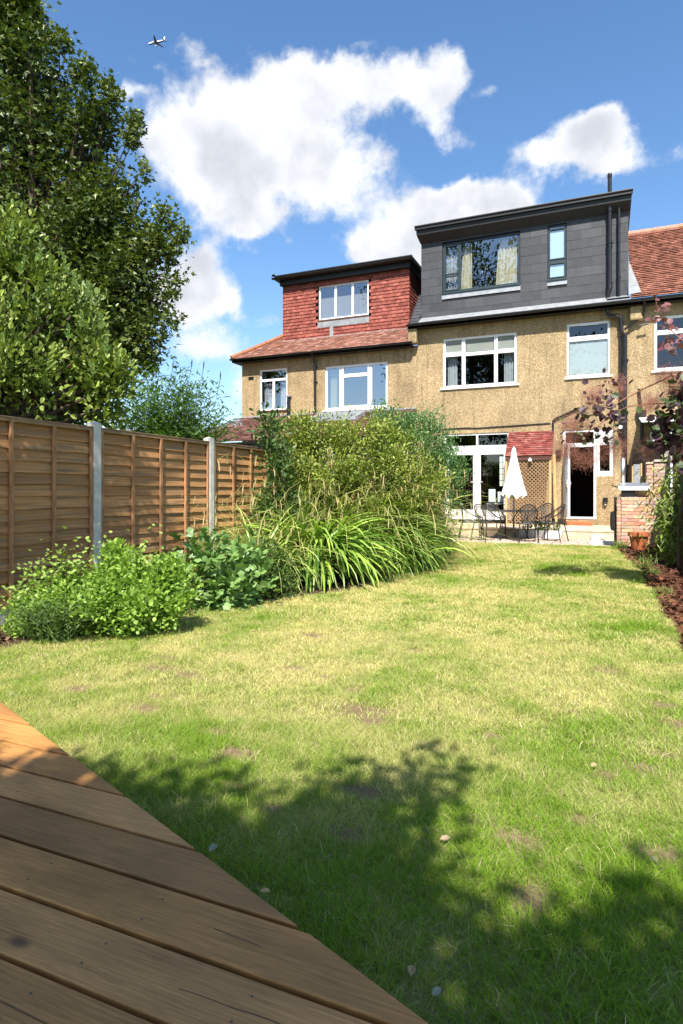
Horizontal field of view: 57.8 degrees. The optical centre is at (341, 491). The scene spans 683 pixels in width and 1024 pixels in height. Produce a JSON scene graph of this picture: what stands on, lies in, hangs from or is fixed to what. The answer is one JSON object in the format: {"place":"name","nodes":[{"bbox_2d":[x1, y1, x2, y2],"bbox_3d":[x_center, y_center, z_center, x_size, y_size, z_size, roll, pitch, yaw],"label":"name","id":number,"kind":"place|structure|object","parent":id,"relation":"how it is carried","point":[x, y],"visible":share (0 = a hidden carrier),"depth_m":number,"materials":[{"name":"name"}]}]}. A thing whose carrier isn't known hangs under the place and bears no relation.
{"place":"outdoors","nodes":[
{"label":"outdoors","id":0,"kind":"place"},
{"bbox_2d":[148,35,165,47],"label":"airliner","id":1,"kind":"object","parent":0,"point":[155,41],"visible":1,"depth_m":1222.96,"materials":[{"name":"white paint"}]},
{"bbox_2d":[0,535,461,647],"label":"soil bed","id":2,"kind":"object","parent":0,"point":[20,637],"visible":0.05,"depth_m":8.00,"materials":[{"name":"brown soil"}]},
{"bbox_2d":[0,578,116,645],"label":"rosemary","id":3,"kind":"object","parent":2,"relation":"on","point":[44,622],"visible":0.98,"depth_m":5.22,"materials":[{"name":"green plant"}]},
{"bbox_2d":[0,524,167,618],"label":"lemon balm","id":4,"kind":"object","parent":2,"relation":"on","point":[46,578],"visible":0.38,"depth_m":5.52,"materials":[{"name":"green plant"}]},
{"bbox_2d":[0,535,204,637],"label":"lemon balm","id":5,"kind":"object","parent":2,"relation":"on","point":[150,597],"visible":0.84,"depth_m":5.47,"materials":[{"name":"green plant"}]},
{"bbox_2d":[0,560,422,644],"bbox_3d":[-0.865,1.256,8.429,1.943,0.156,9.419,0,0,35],"label":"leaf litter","id":6,"kind":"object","parent":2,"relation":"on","point":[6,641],"visible":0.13,"depth_m":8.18,"materials":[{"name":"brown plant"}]},
{"bbox_2d":[169,524,281,611],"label":"fig bush","id":7,"kind":"object","parent":2,"relation":"on","point":[210,556],"visible":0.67,"depth_m":6.82,"materials":[{"name":"green plant"}]},
{"bbox_2d":[204,561,255,602],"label":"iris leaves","id":8,"kind":"object","parent":2,"relation":"on","point":[241,590],"visible":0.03,"depth_m":7.02,"materials":[{"name":"green plant"}]},
{"bbox_2d":[197,560,267,612],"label":"fig bush","id":9,"kind":"object","parent":2,"relation":"on","point":[242,574],"visible":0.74,"depth_m":6.71,"materials":[{"name":"green plant"}]},
{"bbox_2d":[175,527,303,599],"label":"euonymus shrub","id":10,"kind":"object","parent":2,"relation":"on","point":[283,585],"visible":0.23,"depth_m":7.52,"materials":[{"name":"green plant"}]},
{"bbox_2d":[168,493,346,588],"bbox_3d":[-1.096,0.653,8.296,2.825,1.273,2.752,0,0,23],"label":"pendulous sedge","id":11,"kind":"object","parent":2,"relation":"on","point":[272,536],"visible":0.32,"depth_m":8.21,"materials":[{"name":"green plant"}]},
{"bbox_2d":[240,402,328,542],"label":"laurel shrub","id":12,"kind":"object","parent":2,"relation":"on","point":[272,464],"visible":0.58,"depth_m":9.31,"materials":[{"name":"green plant"}]},
{"bbox_2d":[229,528,350,592],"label":"daylily clump","id":13,"kind":"object","parent":2,"relation":"on","point":[299,565],"visible":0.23,"depth_m":8.08,"materials":[{"name":"green plant"}]},
{"bbox_2d":[184,443,425,590],"bbox_3d":[-0.742,0.285,9.564,3.953,2.008,3.941,0,0,-43],"label":"pendulous sedge","id":14,"kind":"object","parent":2,"relation":"on","point":[313,504],"visible":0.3,"depth_m":8.95,"materials":[{"name":"green plant"}]},
{"bbox_2d":[231,502,419,593],"bbox_3d":[-0.375,0.699,8.932,2.875,1.190,3.014,0,0,-39],"label":"daylily clump","id":15,"kind":"object","parent":2,"relation":"on","point":[357,543],"visible":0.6,"depth_m":8.44,"materials":[{"name":"green plant"}]},
{"bbox_2d":[226,434,466,577],"bbox_3d":[-0.032,0.228,9.874,4.231,2.121,4.272,0,0,23],"label":"pendulous sedge","id":16,"kind":"object","parent":2,"relation":"on","point":[339,509],"visible":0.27,"depth_m":9.35,"materials":[{"name":"green plant"}]},
{"bbox_2d":[247,402,454,537],"bbox_3d":[0.255,-0.086,10.175,3.625,2.777,2.094,0,0,-9],"label":"euonymus shrub","id":17,"kind":"object","parent":2,"relation":"on","point":[306,439],"visible":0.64,"depth_m":10.01,"materials":[{"name":"green plant"}]},
{"bbox_2d":[305,471,433,555],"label":"daylily clump","id":18,"kind":"object","parent":2,"relation":"on","point":[362,528],"visible":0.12,"depth_m":9.79,"materials":[{"name":"green plant"}]},
{"bbox_2d":[269,443,484,572],"bbox_3d":[0.447,0.250,10.514,4.198,2.077,4.424,0,0,23],"label":"pendulous sedge","id":19,"kind":"object","parent":2,"relation":"on","point":[387,498],"visible":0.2,"depth_m":9.76,"materials":[{"name":"green plant"}]},
{"bbox_2d":[319,505,457,574],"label":"daylily clump","id":20,"kind":"object","parent":2,"relation":"on","point":[402,535],"visible":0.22,"depth_m":9.52,"materials":[{"name":"green plant"}]},
{"bbox_2d":[358,527,420,582],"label":"yellowing plant","id":21,"kind":"object","parent":2,"relation":"on","point":[385,569],"visible":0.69,"depth_m":8.69,"materials":[{"name":"green plant"}]},
{"bbox_2d":[354,514,473,575],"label":"daylily clump","id":22,"kind":"object","parent":2,"relation":"on","point":[423,561],"visible":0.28,"depth_m":9.71,"materials":[{"name":"green plant"}]},
{"bbox_2d":[361,394,478,556],"bbox_3d":[1.466,-0.238,11.523,2.161,3.084,1.889,0,0,23],"label":"ceanothus shrub","id":23,"kind":"object","parent":2,"relation":"on","point":[440,444],"visible":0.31,"depth_m":11.38,"materials":[{"name":"green plant"}]},
{"bbox_2d":[334,465,514,563],"bbox_3d":[1.148,0.437,10.908,3.716,1.703,3.545,0,0,-23],"label":"pendulous sedge","id":24,"kind":"object","parent":2,"relation":"on","point":[435,525],"visible":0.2,"depth_m":10.45,"materials":[{"name":"green plant"}]},
{"bbox_2d":[430,502,492,553],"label":"pendulous sedge","id":25,"kind":"object","parent":2,"relation":"on","point":[455,531],"visible":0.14,"depth_m":11.57,"materials":[{"name":"green plant"}]},
{"bbox_2d":[0,543,682,1023],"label":"lawn","id":26,"kind":"structure","parent":0,"point":[364,789],"depth_m":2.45,"materials":[{"name":"green plant"}]},
{"bbox_2d":[0,27,24,117],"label":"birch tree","id":27,"kind":"object","parent":26,"relation":"on","point":[9,29],"visible":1,"depth_m":4.86,"materials":[{"name":"green plant"}]},
{"bbox_2d":[209,843,217,851],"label":"fallen leaf","id":28,"kind":"object","parent":26,"relation":"on","point":[213,846],"visible":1,"depth_m":2.19,"materials":[{"name":"grey plant"}]},
{"bbox_2d":[0,702,428,1023],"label":"timber deck","id":29,"kind":"structure","parent":26,"relation":"on","point":[117,906],"depth_m":1.69,"materials":[{"name":"brown wood"}]},
{"bbox_2d":[261,887,269,891],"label":"fallen leaf","id":30,"kind":"object","parent":26,"relation":"on","point":[264,889],"visible":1,"depth_m":1.84,"materials":[{"name":"beige plant"}]},
{"bbox_2d":[408,965,415,975],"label":"fallen leaf","id":31,"kind":"object","parent":26,"relation":"on","point":[411,969],"visible":1,"depth_m":1.63,"materials":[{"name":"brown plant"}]},
{"bbox_2d":[432,986,440,995],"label":"fallen leaf","id":32,"kind":"object","parent":26,"relation":"on","point":[436,990],"visible":1,"depth_m":1.56,"materials":[{"name":"grey plant"}]},
{"bbox_2d":[440,835,450,839],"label":"fallen leaf","id":33,"kind":"object","parent":26,"relation":"on","point":[445,837],"visible":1,"depth_m":2.25,"materials":[{"name":"beige plant"}]},
{"bbox_2d":[2,0,682,485],"label":"sky","id":34,"kind":"structure","parent":0,"point":[290,136],"materials":[{"name":"blue"}]},
{"bbox_2d":[199,573,682,654],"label":"grass","id":35,"kind":"structure","parent":0,"point":[569,596],"depth_m":6.64,"materials":[{"name":"green plant"}]},
{"bbox_2d":[394,541,657,588],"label":"grass","id":36,"kind":"structure","parent":0,"point":[577,572],"depth_m":10.32,"materials":[{"name":"green plant"}]},
{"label":"gravel base","id":37,"kind":"structure","parent":0,"visible":0},
{"bbox_2d":[438,535,590,545],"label":"gravel","id":38,"kind":"structure","parent":37,"relation":"on","point":[551,541],"depth_m":14.88,"materials":[{"name":"stone"}]},
{"bbox_2d":[458,504,481,539],"bbox_3d":[3.215,0.749,15.529,0.568,0.906,0.559,0,0,8],"label":"garden chair","id":39,"kind":"object","parent":38,"relation":"on","point":[469,521],"visible":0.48,"depth_m":15.40,"materials":[{"name":"metal"}]},
{"bbox_2d":[470,504,500,541],"bbox_3d":[3.448,0.749,14.865,0.568,0.906,0.559,0,0,-39],"label":"garden chair","id":40,"kind":"object","parent":38,"relation":"on","point":[478,509],"visible":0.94,"depth_m":14.73,"materials":[{"name":"metal"}]},
{"bbox_2d":[480,502,505,537],"bbox_3d":[3.935,0.749,16.160,0.559,0.906,0.568,0,0,-7],"label":"garden chair","id":41,"kind":"object","parent":38,"relation":"on","point":[490,515],"visible":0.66,"depth_m":16.35,"materials":[{"name":"metal"}]},
{"bbox_2d":[501,446,526,539],"bbox_3d":[4.258,0.045,15.306,0.617,2.310,0.608,0,0,-45],"label":"parasol","id":42,"kind":"object","parent":38,"relation":"on","point":[513,487],"visible":0.98,"depth_m":15.20,"materials":[{"name":"fabric"}]},
{"bbox_2d":[490,510,538,540],"bbox_3d":[4.261,0.841,15.307,1.230,0.726,1.230,0,0,23],"label":"garden table","id":43,"kind":"object","parent":38,"relation":"on","point":[522,527],"visible":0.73,"depth_m":15.17,"materials":[{"name":"metal"}]},
{"bbox_2d":[513,504,538,542],"bbox_3d":[4.321,0.749,14.457,0.559,0.906,0.568,0,0,5],"label":"garden chair","id":44,"kind":"object","parent":38,"relation":"on","point":[528,513],"visible":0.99,"depth_m":14.27,"materials":[{"name":"metal"}]},
{"bbox_2d":[527,503,554,538],"bbox_3d":[5.053,0.749,15.595,0.568,0.906,0.559,0,0,-37],"label":"garden chair","id":45,"kind":"object","parent":38,"relation":"on","point":[546,508],"visible":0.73,"depth_m":15.72,"materials":[{"name":"metal"}]},
{"bbox_2d":[520,520,562,538],"bbox_3d":[5.075,0.957,15.748,1.045,0.486,0.263,0,0,23],"label":"planter trough","id":46,"kind":"object","parent":38,"relation":"on","point":[552,533],"visible":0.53,"depth_m":15.67,"materials":[{"name":"white paint"}]},
{"bbox_2d":[537,504,568,541],"bbox_3d":[5.031,0.749,14.695,0.568,0.906,0.559,0,0,43],"label":"garden chair","id":47,"kind":"object","parent":38,"relation":"on","point":[560,515],"visible":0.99,"depth_m":14.55,"materials":[{"name":"metal"}]},
{"label":"ground","id":48,"kind":"structure","parent":0,"visible":0},
{"bbox_2d":[0,192,147,430],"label":"apple tree","id":49,"kind":"object","parent":48,"relation":"on","point":[50,346],"visible":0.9,"depth_m":7.87,"materials":[{"name":"green plant"}]},
{"bbox_2d":[0,0,197,421],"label":"sycamore tree","id":50,"kind":"object","parent":48,"relation":"on","point":[78,204],"visible":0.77,"depth_m":19.35,"materials":[{"name":"green plant"}]},
{"bbox_2d":[108,353,242,443],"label":"buddleia bush","id":51,"kind":"object","parent":48,"relation":"on","point":[188,422],"visible":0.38,"depth_m":10.40,"materials":[{"name":"green plant"}]},
{"bbox_2d":[0,415,382,624],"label":"panel fence","id":52,"kind":"object","parent":48,"relation":"on","point":[81,481],"visible":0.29,"depth_m":7.14,"materials":[{"name":"wood"}]},
{"bbox_2d":[203,254,420,464],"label":"semi detached house","id":53,"kind":"structure","parent":48,"relation":"on","point":[340,343],"depth_m":21.13,"materials":[{"name":"beige stone"}]},
{"bbox_2d":[256,368,286,412],"bbox_3d":[-2.352,-3.528,21.779,1.310,1.505,0.302,0,0,23],"label":"window","id":54,"kind":"structure","parent":53,"relation":"in","point":[269,388],"depth_m":21.82,"materials":[{"name":"white plastic"}]},
{"bbox_2d":[318,279,368,321],"bbox_3d":[0.068,-6.568,21.423,1.880,1.265,0.150,0,0,23],"label":"window","id":55,"kind":"structure","parent":53,"relation":"in","point":[362,281],"depth_m":21.40,"materials":[{"name":"white plastic"}]},
{"bbox_2d":[322,361,389,411],"bbox_3d":[0.508,-3.432,20.557,2.390,1.535,0.304,0,0,23],"label":"window","id":56,"kind":"structure","parent":53,"relation":"in","point":[333,408],"depth_m":20.65,"materials":[{"name":"white plastic"}]},
{"bbox_2d":[438,528,613,538],"bbox_3d":[4.891,1.153,17.289,6.200,0.295,2.360,0,0,23],"label":"patio base","id":57,"kind":"object","parent":48,"relation":"on","point":[580,535],"visible":0.07,"depth_m":16.13,"materials":[{"name":"stone"}]},
{"bbox_2d":[448,522,613,532],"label":"patio","id":58,"kind":"structure","parent":57,"relation":"on","point":[588,528],"depth_m":16.49,"materials":[{"name":"stone"}]},
{"bbox_2d":[406,173,682,525],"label":"terraced house","id":59,"kind":"structure","parent":48,"relation":"on","point":[525,314],"depth_m":18.39,"materials":[{"name":"beige concrete"}]},
{"bbox_2d":[444,432,509,516],"bbox_3d":[4.117,-0.490,18.937,2.000,2.560,0.139,0,0,23],"label":"french door","id":60,"kind":"structure","parent":59,"relation":"in","point":[476,451],"depth_m":18.90,"materials":[{"name":"white plastic"}]},
{"bbox_2d":[440,332,519,389],"bbox_3d":[4.232,-3.942,18.966,2.390,1.595,0.305,0,0,23],"label":"window","id":61,"kind":"structure","parent":59,"relation":"in","point":[453,348],"depth_m":18.89,"materials":[{"name":"white plastic"}]},
{"bbox_2d":[442,232,519,294],"bbox_3d":[4.300,-6.968,19.100,2.390,1.605,0.304,0,0,23],"label":"window","id":62,"kind":"structure","parent":59,"relation":"in","point":[508,264],"depth_m":19.19,"materials":[{"name":"clear glass"}]},
{"bbox_2d":[487,489,498,509],"bbox_3d":[4.774,0.390,19.509,0.360,0.900,0.390,0,0,23],"label":"dining chair","id":63,"kind":"object","parent":59,"relation":"on","point":[491,494],"visible":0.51,"depth_m":19.34,"materials":[{"name":"white paint"}]},
{"bbox_2d":[496,492,503,509],"bbox_3d":[5.032,0.430,19.399,0.360,0.820,0.390,0,0,23],"label":"dining chair","id":64,"kind":"object","parent":59,"relation":"on","point":[500,498],"visible":0.52,"depth_m":19.24,"materials":[{"name":"white paint"}]},
{"bbox_2d":[499,456,503,485],"bbox_3d":[7.128,-0.825,25.572,1.224,1.274,0.030,0,0,23],"label":"leaded window","id":65,"kind":"structure","parent":59,"relation":"in","point":[499,456],"depth_m":25.79,"materials":[{"name":"white plastic"}]},
{"bbox_2d":[505,431,557,525],"bbox_3d":[5.481,-0.393,17.835,1.415,2.728,0.874,0,0,23],"label":"tiled lean to","id":66,"kind":"object","parent":59,"relation":"attached to","point":[530,446],"visible":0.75,"depth_m":17.62,"materials":[{"name":"wood"}]},
{"bbox_2d":[547,224,566,281],"bbox_3d":[6.320,-6.977,18.152,0.550,1.645,0.150,0,0,23],"label":"window","id":67,"kind":"structure","parent":59,"relation":"in","point":[557,233],"depth_m":18.18,"materials":[{"name":"clear glass"}]},
{"bbox_2d":[565,445,570,515],"bbox_3d":[6.410,-0.310,17.529,0.159,2.020,0.742,0,0,18],"label":"back door","id":68,"kind":"structure","parent":59,"relation":"in","point":[567,467],"depth_m":17.24,"materials":[{"name":"white plastic"}]},
{"bbox_2d":[564,320,611,379],"bbox_3d":[7.043,-4.018,17.680,1.270,1.605,0.150,0,0,23],"label":"window","id":69,"kind":"structure","parent":59,"relation":"in","point":[586,352],"depth_m":17.70,"materials":[{"name":"white plastic"}]},
{"bbox_2d":[590,534,613,546],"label":"patio steps","id":70,"kind":"structure","parent":48,"relation":"on","point":[602,540],"depth_m":14.72,"materials":[{"name":"concrete"}]},
{"bbox_2d":[546,295,682,475],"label":"smoke bush","id":71,"kind":"object","parent":48,"relation":"on","point":[661,426],"visible":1,"depth_m":7.79,"materials":[{"name":"purple plant"}]},
{"bbox_2d":[610,458,665,546],"bbox_3d":[6.344,0.290,13.257,1.098,2.020,0.874,0,0,23],"label":"brick barbecue","id":72,"kind":"object","parent":48,"relation":"on","point":[627,512],"visible":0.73,"depth_m":13.01,"materials":[{"name":"brick"}]},
{"bbox_2d":[614,496,616,544],"bbox_3d":[5.953,0.650,13.453,0.059,1.060,0.580,0,0,23],"label":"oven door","id":73,"kind":"structure","parent":72,"relation":"in","point":[615,498],"depth_m":13.19,"materials":[{"name":"metal"}]},
{"bbox_2d":[632,463,641,482],"bbox_3d":[6.620,0.240,13.874,0.205,1.720,0.060,0,0,23],"label":"leaning board","id":74,"kind":"object","parent":72,"relation":"on","point":[636,478],"visible":0.36,"depth_m":13.86,"materials":[{"name":"white wood"}]},
{"bbox_2d":[628,223,682,446],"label":"terraced house","id":75,"kind":"structure","parent":48,"relation":"on","point":[655,264],"depth_m":17.19,"materials":[{"name":"beige stone"}]},
{"bbox_2d":[651,314,682,372],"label":"window","id":76,"kind":"structure","parent":75,"relation":"in","point":[662,332],"depth_m":16.93,"materials":[{"name":"white plastic"}]},
{"bbox_2d":[639,417,673,498],"bbox_3d":[9.323,-0.370,15.802,3.080,3.340,1.590,0,0,23],"label":"conservatory","id":77,"kind":"object","parent":48,"relation":"on","point":[642,419],"visible":0.11,"depth_m":15.66,"materials":[{"name":"white plastic"}]},
{"bbox_2d":[633,442,682,520],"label":"boarded fence","id":78,"kind":"object","parent":48,"relation":"on","point":[638,460],"visible":0.06,"depth_m":15.38,"materials":[{"name":"wood"}]},
{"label":"mulch bed","id":79,"kind":"structure","parent":48,"relation":"on","visible":0},
{"bbox_2d":[618,544,682,651],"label":"bark mulch","id":80,"kind":"object","parent":79,"relation":"on","point":[668,577],"visible":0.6,"depth_m":8.50,"materials":[{"name":"brown wood"}]},
{"bbox_2d":[611,538,629,548],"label":"grass tuft","id":81,"kind":"object","parent":80,"relation":"on","point":[618,545],"visible":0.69,"depth_m":12.65,"materials":[{"name":"green plant"}]},
{"bbox_2d":[628,531,649,549],"bbox_3d":[5.958,1.015,12.407,0.410,0.390,0.410,0,0,23],"label":"plant pot","id":82,"kind":"object","parent":80,"relation":"on","point":[638,543],"visible":0.87,"depth_m":12.28,"materials":[{"name":"ceramic"}]},
{"bbox_2d":[630,552,660,568],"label":"grass tuft","id":83,"kind":"object","parent":80,"relation":"on","point":[644,562],"visible":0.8,"depth_m":9.88,"materials":[{"name":"green plant"}]},
{"bbox_2d":[636,566,660,575],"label":"grass tuft","id":84,"kind":"object","parent":80,"relation":"on","point":[650,570],"visible":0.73,"depth_m":9.13,"materials":[{"name":"green plant"}]},
{"bbox_2d":[647,584,673,594],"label":"grass tuft","id":85,"kind":"object","parent":80,"relation":"on","point":[660,589],"visible":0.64,"depth_m":7.65,"materials":[{"name":"green plant"}]},
{"bbox_2d":[655,534,670,550],"bbox_3d":[6.312,1.020,12.092,0.340,0.400,0.340,0,0,23],"label":"black plant pot","id":86,"kind":"object","parent":80,"relation":"on","point":[660,543],"visible":0.04,"depth_m":12.01,"materials":[{"name":"plastic"}]},
{"bbox_2d":[624,443,682,569],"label":"peach tree","id":87,"kind":"object","parent":79,"relation":"on","point":[672,529],"visible":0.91,"depth_m":10.16,"materials":[{"name":"green plant"}]}
]}

